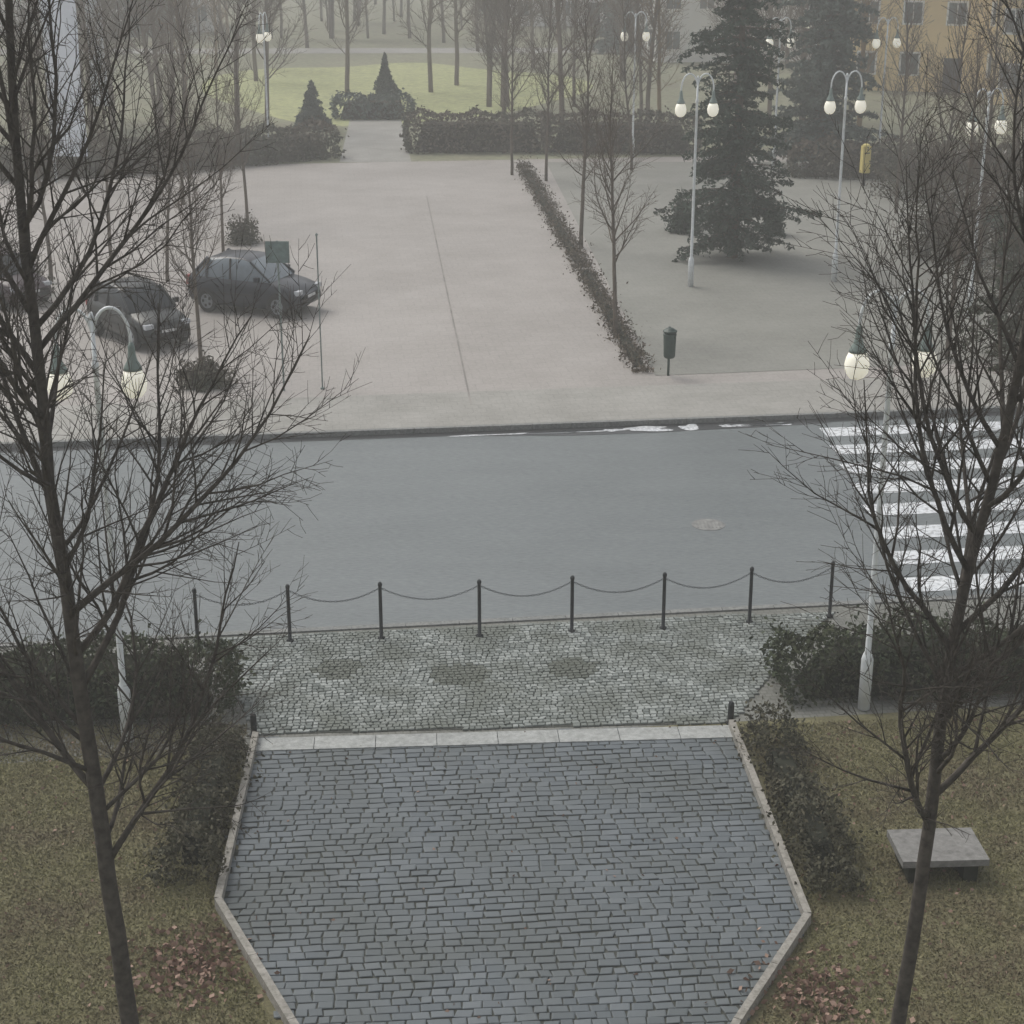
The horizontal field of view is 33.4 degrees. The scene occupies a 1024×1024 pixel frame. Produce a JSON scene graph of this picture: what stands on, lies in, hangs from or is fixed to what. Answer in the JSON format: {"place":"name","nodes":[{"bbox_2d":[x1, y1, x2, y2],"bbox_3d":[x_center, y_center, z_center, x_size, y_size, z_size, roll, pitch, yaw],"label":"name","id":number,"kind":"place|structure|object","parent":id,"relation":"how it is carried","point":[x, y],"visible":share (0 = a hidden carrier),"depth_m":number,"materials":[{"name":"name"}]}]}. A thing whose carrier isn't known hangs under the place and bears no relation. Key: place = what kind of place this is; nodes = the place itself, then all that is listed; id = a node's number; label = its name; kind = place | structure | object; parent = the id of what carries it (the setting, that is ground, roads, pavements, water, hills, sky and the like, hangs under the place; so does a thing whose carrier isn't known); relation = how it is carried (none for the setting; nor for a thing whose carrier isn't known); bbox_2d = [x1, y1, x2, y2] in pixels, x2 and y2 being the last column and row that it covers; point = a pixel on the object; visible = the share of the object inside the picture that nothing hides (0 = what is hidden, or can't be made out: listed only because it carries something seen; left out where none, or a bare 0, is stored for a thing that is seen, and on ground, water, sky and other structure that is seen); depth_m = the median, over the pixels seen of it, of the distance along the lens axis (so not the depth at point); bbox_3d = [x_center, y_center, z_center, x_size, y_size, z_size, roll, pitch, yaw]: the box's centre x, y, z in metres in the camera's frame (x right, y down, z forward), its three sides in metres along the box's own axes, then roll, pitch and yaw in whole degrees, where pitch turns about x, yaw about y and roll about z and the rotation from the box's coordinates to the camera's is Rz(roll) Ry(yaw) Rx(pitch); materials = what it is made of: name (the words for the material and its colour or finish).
{"place":"outdoors","nodes":[
{"label":"outdoors","id":0,"kind":"place"},
{"bbox_2d":[0,48,630,53],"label":"park path","id":1,"kind":"structure","parent":0,"point":[378,50],"depth_m":141.47,"materials":[{"name":"grey concrete"}]},
{"bbox_2d":[340,119,410,161],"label":"park path","id":2,"kind":"structure","parent":0,"point":[372,140],"depth_m":90.98,"materials":[{"name":"grey concrete"}]},
{"bbox_2d":[202,63,592,125],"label":"meadow","id":3,"kind":"structure","parent":0,"point":[288,89],"depth_m":115.68,"materials":[{"name":"green plant"}]},
{"bbox_2d":[373,51,399,99],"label":"thuja shrub","id":4,"kind":"object","parent":3,"relation":"on","point":[385,83],"visible":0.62,"depth_m":106.21,"materials":[{"name":"green plant"}]},
{"bbox_2d":[0,151,1020,437],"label":"plaza pavement","id":5,"kind":"structure","parent":0,"point":[526,317],"depth_m":58.30,"materials":[{"name":"grey concrete"}]},
{"bbox_2d":[0,248,51,308],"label":"parked car","id":6,"kind":"object","parent":5,"relation":"on","point":[45,288],"visible":0.49,"depth_m":55.35,"materials":[{"name":"black paint"}]},
{"bbox_2d":[0,2,53,207],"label":"street tree","id":7,"kind":"object","parent":5,"relation":"on","point":[23,125],"visible":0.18,"depth_m":69.58,"materials":[{"name":"brown plant"}]},
{"bbox_2d":[0,8,76,281],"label":"street tree","id":8,"kind":"object","parent":5,"relation":"on","point":[43,213],"visible":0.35,"depth_m":57.01,"materials":[{"name":"brown plant"}]},
{"bbox_2d":[39,0,87,181],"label":"banner flag","id":9,"kind":"object","parent":5,"relation":"on","point":[67,9],"visible":0.58,"depth_m":76.91,"materials":[{"name":"fabric"}]},
{"bbox_2d":[58,10,146,255],"bbox_3d":[-14.570,-13.439,61.254,3.062,8.837,3.224,1,20,3],"label":"street tree","id":10,"kind":"object","parent":5,"relation":"on","point":[105,140],"visible":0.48,"depth_m":61.28,"materials":[{"name":"brown plant"}]},
{"bbox_2d":[86,274,190,349],"bbox_3d":[-11.269,-6.066,51.395,2.121,1.690,3.745,-16,26,-37],"label":"parked car","id":11,"kind":"object","parent":5,"relation":"on","point":[120,300],"visible":0.7,"depth_m":50.66,"materials":[{"name":"black paint"}]},
{"bbox_2d":[124,46,208,281],"bbox_3d":[-11.585,-11.518,57.295,2.844,7.956,2.698,-18,27,-40],"label":"street tree","id":12,"kind":"object","parent":5,"relation":"on","point":[168,203],"visible":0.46,"depth_m":57.19,"materials":[{"name":"brown plant"}]},
{"bbox_2d":[145,0,221,202],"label":"street tree","id":13,"kind":"object","parent":5,"relation":"on","point":[181,51],"visible":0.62,"depth_m":71.58,"materials":[{"name":"brown plant"}]},
{"bbox_2d":[148,82,240,359],"bbox_3d":[-8.746,-7.804,47.224,2.632,7.927,2.948,-3,20,-9],"label":"street tree","id":14,"kind":"object","parent":5,"relation":"on","point":[193,254],"visible":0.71,"depth_m":46.90,"materials":[{"name":"brown plant"}]},
{"bbox_2d":[171,350,237,391],"bbox_3d":[-8.392,-3.910,46.664,1.784,1.062,1.644,0,20,0],"label":"shrub","id":15,"kind":"object","parent":5,"relation":"on","point":[191,376],"visible":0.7,"depth_m":46.40,"materials":[{"name":"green plant"}]},
{"bbox_2d":[176,48,256,251],"bbox_3d":[-10.587,-12.888,61.654,2.793,7.510,2.493,15,25,35],"label":"street tree","id":16,"kind":"object","parent":5,"relation":"on","point":[232,150],"visible":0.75,"depth_m":61.55,"materials":[{"name":"brown plant"}]},
{"bbox_2d":[208,9,270,219],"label":"street tree","id":17,"kind":"object","parent":5,"relation":"on","point":[238,132],"visible":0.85,"depth_m":67.55,"materials":[{"name":"brown plant"}]},
{"bbox_2d":[224,209,263,246],"bbox_3d":[-10.254,-10.914,65.241,1.479,1.361,1.669,0,20,0],"label":"shrub","id":18,"kind":"object","parent":5,"relation":"on","point":[237,232],"visible":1,"depth_m":64.99,"materials":[{"name":"green plant"}]},
{"bbox_2d":[186,248,320,318],"bbox_3d":[-8.286,-7.413,54.912,4.075,1.793,2.303,7,21,19],"label":"parked car","id":19,"kind":"object","parent":5,"relation":"on","point":[209,292],"visible":0.77,"depth_m":54.23,"materials":[{"name":"black paint"}]},
{"bbox_2d":[265,240,289,390],"bbox_3d":[-6.178,-5.205,45.560,0.630,4.100,0.081,0,20,0],"label":"parking sign","id":20,"kind":"object","parent":5,"relation":"on","point":[280,249],"visible":0.93,"depth_m":44.95,"materials":[{"name":"grey metal"}]},
{"bbox_2d":[426,196,471,403],"bbox_3d":[-2.421,-8.384,60.124,0.050,0.001,32.207,-2,20,-4],"label":"paving joint","id":21,"kind":"object","parent":5,"relation":"on","point":[450,308],"visible":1,"depth_m":54.65,"materials":[{"name":"grey concrete"}]},
{"bbox_2d":[485,0,556,174],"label":"street tree","id":22,"kind":"object","parent":5,"relation":"on","point":[512,89],"visible":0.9,"depth_m":79.08,"materials":[{"name":"brown plant"}]},
{"bbox_2d":[512,0,589,180],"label":"street tree","id":23,"kind":"object","parent":5,"relation":"on","point":[544,90],"visible":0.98,"depth_m":77.24,"materials":[{"name":"brown plant"}]},
{"bbox_2d":[514,154,660,373],"bbox_3d":[2.070,-10.916,65.201,1.631,1.374,38.100,-2,20,-5],"label":"hedge","id":24,"kind":"object","parent":5,"relation":"on","point":[632,351],"visible":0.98,"depth_m":59.76,"materials":[{"name":"plant"}]},
{"bbox_2d":[536,0,640,246],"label":"street tree","id":25,"kind":"object","parent":5,"relation":"on","point":[586,105],"visible":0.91,"depth_m":62.47,"materials":[{"name":"brown plant"}]},
{"bbox_2d":[567,39,671,337],"bbox_3d":[3.182,-9.543,50.725,3.144,8.794,2.982,0,20,0],"label":"street tree","id":26,"kind":"object","parent":5,"relation":"on","point":[611,168],"visible":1,"depth_m":50.27,"materials":[{"name":"brown plant"}]},
{"bbox_2d":[620,11,649,158],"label":"street lamp","id":27,"kind":"object","parent":5,"relation":"on","point":[646,34],"visible":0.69,"depth_m":83.41,"materials":[{"name":"metal"}]},
{"bbox_2d":[663,326,676,375],"bbox_3d":[4.367,-4.432,47.355,0.400,1.410,0.400,0,20,0],"label":"litter bin","id":28,"kind":"object","parent":5,"relation":"on","point":[669,339],"visible":1,"depth_m":47.15,"materials":[{"name":"grey metal"}]},
{"bbox_2d":[973,102,1023,371],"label":"street tree","id":29,"kind":"object","parent":5,"relation":"on","point":[1018,242],"visible":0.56,"depth_m":45.75,"materials":[{"name":"brown plant"}]},
{"bbox_2d":[0,415,1023,642],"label":"street","id":30,"kind":"structure","parent":0,"point":[437,517],"depth_m":36.72,"materials":[{"name":"grey asphalt"}]},
{"bbox_2d":[0,411,1023,452],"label":"gutter","id":31,"kind":"object","parent":30,"relation":"on","point":[453,433],"visible":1,"depth_m":42.99,"materials":[{"name":"grey concrete"}]},
{"bbox_2d":[481,422,829,435],"bbox_3d":[3.716,-2.108,43.407,9.087,0.001,0.532,-3,20,-7],"label":"wet patch","id":32,"kind":"object","parent":30,"relation":"on","point":[700,427],"visible":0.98,"depth_m":43.38,"materials":[{"name":"grey liquid"}]},
{"bbox_2d":[692,519,724,530],"bbox_3d":[4.247,0.270,36.931,0.720,0.012,0.720,0,20,0],"label":"manhole cover","id":33,"kind":"object","parent":30,"relation":"on","point":[708,524],"visible":1,"depth_m":36.91,"materials":[{"name":"metal"}]},
{"bbox_2d":[820,421,1023,591],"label":"zebra crossing","id":34,"kind":"object","parent":30,"relation":"on","point":[934,531],"visible":0.31,"depth_m":38.07,"materials":[{"name":"paint"}]},
{"bbox_2d":[0,705,1023,1023],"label":"front lawn","id":35,"kind":"structure","parent":0,"point":[768,995],"depth_m":22.91,"materials":[{"name":"plant"}]},
{"bbox_2d":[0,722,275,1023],"bbox_3d":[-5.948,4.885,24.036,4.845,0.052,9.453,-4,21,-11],"label":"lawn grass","id":36,"kind":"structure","parent":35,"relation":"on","point":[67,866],"depth_m":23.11,"materials":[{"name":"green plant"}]},
{"bbox_2d":[80,886,280,1020],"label":"fallen leaves","id":37,"kind":"object","parent":35,"relation":"on","point":[174,961],"visible":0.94,"depth_m":21.60,"materials":[{"name":"brown plant"}]},
{"bbox_2d":[0,0,370,1023],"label":"bare tree","id":38,"kind":"object","parent":35,"relation":"on","point":[92,778],"visible":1,"depth_m":17.80,"materials":[{"name":"brown plant"}]},
{"bbox_2d":[126,695,268,889],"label":"border shrubs","id":39,"kind":"object","parent":35,"relation":"on","point":[201,852],"visible":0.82,"depth_m":24.55,"materials":[{"name":"green plant"}]},
{"bbox_2d":[256,725,732,751],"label":"threshold slabs","id":40,"kind":"structure","parent":35,"relation":"on","point":[530,737],"depth_m":27.38,"materials":[{"name":"concrete"}]},
{"bbox_2d":[721,677,880,899],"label":"border shrubs","id":41,"kind":"object","parent":35,"relation":"on","point":[805,804],"visible":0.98,"depth_m":24.52,"materials":[{"name":"green plant"}]},
{"bbox_2d":[727,927,947,1023],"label":"fallen leaves","id":42,"kind":"object","parent":35,"relation":"on","point":[809,990],"visible":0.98,"depth_m":21.12,"materials":[{"name":"brown plant"}]},
{"bbox_2d":[738,0,1023,1023],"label":"bare tree","id":43,"kind":"object","parent":35,"relation":"on","point":[946,690],"visible":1,"depth_m":16.85,"materials":[{"name":"brown plant"}]},
{"bbox_2d":[887,827,989,882],"bbox_3d":[5.912,4.800,23.772,1.200,0.390,0.850,-1,20,-3],"label":"stone bench","id":44,"kind":"object","parent":35,"relation":"on","point":[962,857],"visible":0.91,"depth_m":23.58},
{"bbox_2d":[0,373,1023,441],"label":"sidewalk","id":45,"kind":"structure","parent":0,"point":[543,405],"depth_m":44.88,"materials":[{"name":"grey concrete"}]},
{"bbox_2d":[0,0,1023,163],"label":"park lawn","id":46,"kind":"structure","parent":0,"point":[392,37],"depth_m":125.63,"materials":[{"name":"green plant"}]},
{"bbox_2d":[83,0,108,118],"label":"banner flag","id":47,"kind":"object","parent":46,"relation":"on","point":[91,63],"visible":0.22,"depth_m":95.04,"materials":[{"name":"fabric"}]},
{"bbox_2d":[0,0,218,33],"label":"walls","id":48,"kind":"structure","parent":46,"relation":"on","point":[206,24],"depth_m":158.58,"materials":[{"name":"beige paint"}]},
{"bbox_2d":[107,0,183,36],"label":"distant conifer","id":49,"kind":"object","parent":46,"relation":"on","point":[138,17],"visible":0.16,"depth_m":155.15,"materials":[{"name":"green plant"}]},
{"bbox_2d":[0,115,349,181],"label":"park hedge","id":50,"kind":"object","parent":46,"relation":"on","point":[299,143],"visible":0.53,"depth_m":83.43,"materials":[{"name":"green plant"}]},
{"bbox_2d":[256,12,271,136],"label":"street lamp","id":51,"kind":"object","parent":46,"relation":"on","point":[260,38],"visible":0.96,"depth_m":83.22,"materials":[{"name":"metal"}]},
{"bbox_2d":[292,80,331,128],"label":"thuja shrub","id":52,"kind":"object","parent":46,"relation":"on","point":[311,106],"visible":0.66,"depth_m":95.76,"materials":[{"name":"green plant"}]},
{"bbox_2d":[325,87,417,119],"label":"park hedge","id":53,"kind":"object","parent":46,"relation":"on","point":[371,106],"visible":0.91,"depth_m":99.86,"materials":[{"name":"green plant"}]},
{"bbox_2d":[0,0,1023,143],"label":"distant trees","id":54,"kind":"object","parent":46,"relation":"on","point":[494,15],"visible":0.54,"depth_m":94.96,"materials":[{"name":"brown plant"}]},
{"bbox_2d":[399,101,704,154],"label":"park hedge","id":55,"kind":"object","parent":46,"relation":"on","point":[480,134],"visible":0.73,"depth_m":87.20,"materials":[{"name":"green plant"}]},
{"bbox_2d":[510,0,606,25],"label":"walls","id":56,"kind":"structure","parent":46,"relation":"on","point":[567,23],"depth_m":165.64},
{"bbox_2d":[583,0,639,54],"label":"distant conifer","id":57,"kind":"object","parent":46,"relation":"on","point":[600,45],"visible":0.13,"depth_m":139.25,"materials":[{"name":"green plant"}]},
{"bbox_2d":[636,0,811,62],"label":"walls","id":58,"kind":"structure","parent":46,"relation":"on","point":[696,20],"depth_m":131.39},
{"bbox_2d":[639,0,808,57],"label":"windows and door","id":59,"kind":"structure","parent":58,"relation":"attached to","point":[677,35],"depth_m":131.33,"materials":[{"name":"grey glass"}]},
{"bbox_2d":[846,0,995,93],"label":"walls","id":60,"kind":"structure","parent":46,"relation":"on","point":[937,11],"depth_m":112.08,"materials":[{"name":"yellow paint"}]},
{"bbox_2d":[856,0,996,92],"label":"windows and door","id":61,"kind":"structure","parent":60,"relation":"attached to","point":[949,16],"depth_m":112.01,"materials":[{"name":"grey glass"}]},
{"bbox_2d":[989,0,1023,105],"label":"walls","id":62,"kind":"structure","parent":46,"relation":"on","point":[1019,2],"depth_m":105.19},
{"bbox_2d":[998,8,1023,89],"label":"windows and door","id":63,"kind":"structure","parent":62,"relation":"attached to","point":[1009,32],"depth_m":104.72,"materials":[{"name":"grey glass"}]},
{"bbox_2d":[0,597,1023,763],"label":"sidewalk","id":64,"kind":"structure","parent":0,"point":[766,691],"depth_m":28.68,"materials":[{"name":"grey concrete"}]},
{"bbox_2d":[47,306,146,742],"bbox_3d":[-6.157,0.332,26.137,1.470,7.106,0.390,-2,20,-6],"label":"street lamp","id":65,"kind":"object","parent":64,"relation":"on","point":[134,361],"visible":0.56,"depth_m":25.25,"materials":[{"name":"metal"}]},
{"bbox_2d":[0,612,255,732],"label":"clipped hedge","id":66,"kind":"object","parent":64,"relation":"on","point":[100,705],"visible":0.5,"depth_m":27.94,"materials":[{"name":"green plant"}]},
{"bbox_2d":[193,612,834,734],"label":"forecourt cobbles","id":67,"kind":"object","parent":64,"relation":"on","point":[681,685],"visible":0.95,"depth_m":29.64,"materials":[{"name":"stone"}]},
{"bbox_2d":[192,561,834,644],"bbox_3d":[0.155,1.694,31.134,11.836,1.120,0.330,-2,20,-6],"label":"chain fence","id":68,"kind":"object","parent":67,"relation":"on","point":[480,634],"visible":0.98,"depth_m":31.05,"materials":[{"name":"metal"}]},
{"bbox_2d":[748,595,1023,708],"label":"clipped hedge","id":69,"kind":"object","parent":64,"relation":"on","point":[833,686],"visible":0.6,"depth_m":28.75,"materials":[{"name":"green plant"}]},
{"bbox_2d":[844,289,936,710],"bbox_3d":[5.859,-0.064,27.214,1.470,7.106,0.390,-2,20,-6],"label":"street lamp","id":70,"kind":"object","parent":64,"relation":"on","point":[864,686],"visible":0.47,"depth_m":26.68,"materials":[{"name":"metal"}]},
{"bbox_2d":[224,727,803,1023],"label":"driveway","id":71,"kind":"structure","parent":0,"point":[604,987],"depth_m":23.44,"materials":[{"name":"stone"}]},
{"bbox_2d":[214,731,298,1023],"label":"driveway edging","id":72,"kind":"object","parent":71,"relation":"on","point":[270,988],"visible":0.96,"depth_m":22.48,"materials":[{"name":"stone"}]},
{"bbox_2d":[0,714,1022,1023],"bbox_3d":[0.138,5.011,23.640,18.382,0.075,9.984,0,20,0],"label":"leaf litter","id":73,"kind":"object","parent":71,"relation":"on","point":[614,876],"visible":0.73,"depth_m":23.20,"materials":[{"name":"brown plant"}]},
{"bbox_2d":[728,719,811,1023],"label":"driveway edging","id":74,"kind":"object","parent":71,"relation":"on","point":[775,965],"visible":1,"depth_m":22.85,"materials":[{"name":"stone"}]},
{"bbox_2d":[548,161,1023,374],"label":"footway","id":75,"kind":"structure","parent":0,"point":[756,310],"depth_m":59.15,"materials":[{"name":"grey concrete"}]},
{"bbox_2d":[594,0,656,170],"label":"street tree","id":76,"kind":"object","parent":75,"relation":"on","point":[624,58],"visible":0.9,"depth_m":79.81,"materials":[{"name":"brown plant"}]},
{"bbox_2d":[664,188,701,234],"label":"shrub","id":77,"kind":"object","parent":75,"relation":"on","point":[676,226],"visible":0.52,"depth_m":67.05,"materials":[{"name":"green plant"}]},
{"bbox_2d":[675,73,718,286],"bbox_3d":[6.089,-11.026,57.043,1.470,7.106,0.390,-2,20,-5],"label":"street lamp","id":78,"kind":"object","parent":75,"relation":"on","point":[712,109],"visible":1,"depth_m":56.25,"materials":[{"name":"metal"}]},
{"bbox_2d":[653,0,822,261],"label":"spruce tree","id":79,"kind":"object","parent":75,"relation":"on","point":[746,203],"visible":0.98,"depth_m":60.81,"materials":[{"name":"green plant"}]},
{"bbox_2d":[766,17,793,168],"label":"street lamp","id":80,"kind":"object","parent":75,"relation":"on","point":[769,40],"visible":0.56,"depth_m":80.04,"materials":[{"name":"metal"}]},
{"bbox_2d":[752,0,899,163],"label":"spruce tree","id":81,"kind":"object","parent":75,"relation":"on","point":[818,70],"visible":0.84,"depth_m":80.57,"materials":[{"name":"green plant"}]},
{"bbox_2d":[824,70,865,281],"bbox_3d":[11.125,-11.303,57.795,1.470,7.106,0.390,-4,21,-11],"label":"street lamp","id":82,"kind":"object","parent":75,"relation":"on","point":[830,106],"visible":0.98,"depth_m":56.98,"materials":[{"name":"metal"}]},
{"bbox_2d":[859,144,871,185],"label":"yellow mailbox","id":83,"kind":"object","parent":75,"relation":"on","point":[866,156],"visible":0.89,"depth_m":77.22,"materials":[{"name":"metal"}]},
{"bbox_2d":[872,17,900,150],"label":"street lamp","id":84,"kind":"object","parent":75,"relation":"on","point":[876,43],"visible":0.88,"depth_m":79.86,"materials":[{"name":"metal"}]},
{"bbox_2d":[780,131,1022,182],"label":"park hedge","id":85,"kind":"object","parent":75,"relation":"on","point":[825,162],"visible":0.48,"depth_m":79.53,"materials":[{"name":"green plant"}]},
{"bbox_2d":[861,0,948,212],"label":"street tree","id":86,"kind":"object","parent":75,"relation":"on","point":[907,70],"visible":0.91,"depth_m":69.40,"materials":[{"name":"brown plant"}]},
{"bbox_2d":[864,112,964,201],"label":"shrub","id":87,"kind":"object","parent":75,"relation":"on","point":[912,172],"visible":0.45,"depth_m":74.60,"materials":[{"name":"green plant"}]},
{"bbox_2d":[883,151,988,262],"bbox_3d":[15.516,-11.393,62.582,3.601,4.111,3.992,0,20,0],"label":"shrub","id":88,"kind":"object","parent":75,"relation":"on","point":[928,243],"visible":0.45,"depth_m":62.36,"materials":[{"name":"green plant"}]},
{"bbox_2d":[912,0,996,255],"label":"street tree","id":89,"kind":"object","parent":75,"relation":"on","point":[964,32],"visible":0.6,"depth_m":61.07,"materials":[{"name":"brown plant"}]},
{"bbox_2d":[901,17,1023,358],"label":"street tree","id":90,"kind":"object","parent":75,"relation":"on","point":[972,145],"visible":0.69,"depth_m":47.35,"materials":[{"name":"brown plant"}]},
{"bbox_2d":[918,0,1023,281],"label":"street tree","id":91,"kind":"object","parent":75,"relation":"on","point":[988,160],"visible":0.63,"depth_m":56.95,"materials":[{"name":"brown plant"}]},
{"bbox_2d":[937,132,1023,256],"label":"shrub","id":92,"kind":"object","parent":75,"relation":"on","point":[991,223],"visible":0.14,"depth_m":63.70,"materials":[{"name":"green plant"}]},
{"bbox_2d":[965,88,1006,317],"bbox_3d":[14.480,-9.506,52.906,1.470,7.106,0.390,-8,22,-21],"label":"street lamp","id":93,"kind":"object","parent":75,"relation":"on","point":[999,129],"visible":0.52,"depth_m":52.14,"materials":[{"name":"metal"}]},
{"bbox_2d":[953,201,1023,371],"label":"spruce tree","id":94,"kind":"object","parent":75,"relation":"on","point":[1016,293],"visible":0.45,"depth_m":48.80,"materials":[{"name":"green plant"}]},
{"bbox_2d":[960,177,1023,291],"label":"shrub","id":95,"kind":"object","parent":75,"relation":"on","point":[992,264],"visible":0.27,"depth_m":58.55,"materials":[{"name":"green plant"}]},
{"bbox_2d":[976,0,1023,223],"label":"street tree","id":96,"kind":"object","parent":75,"relation":"on","point":[1017,110],"visible":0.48,"depth_m":65.75,"materials":[{"name":"brown plant"}]},
{"bbox_2d":[980,156,1022,286],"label":"spruce tree","id":97,"kind":"object","parent":75,"relation":"on","point":[997,220],"visible":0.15,"depth_m":58.19,"materials":[{"name":"green plant"}]},
{"label":"ground","id":98,"kind":"structure","parent":0,"visible":0},
{"bbox_2d":[0,405,1023,448],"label":"kerb","id":99,"kind":"structure","parent":98,"relation":"on","point":[543,425],"depth_m":43.38,"materials":[{"name":"concrete"}]},
{"bbox_2d":[0,592,1023,647],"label":"kerb","id":100,"kind":"structure","parent":98,"relation":"on","point":[542,618],"depth_m":31.94,"materials":[{"name":"stone"}]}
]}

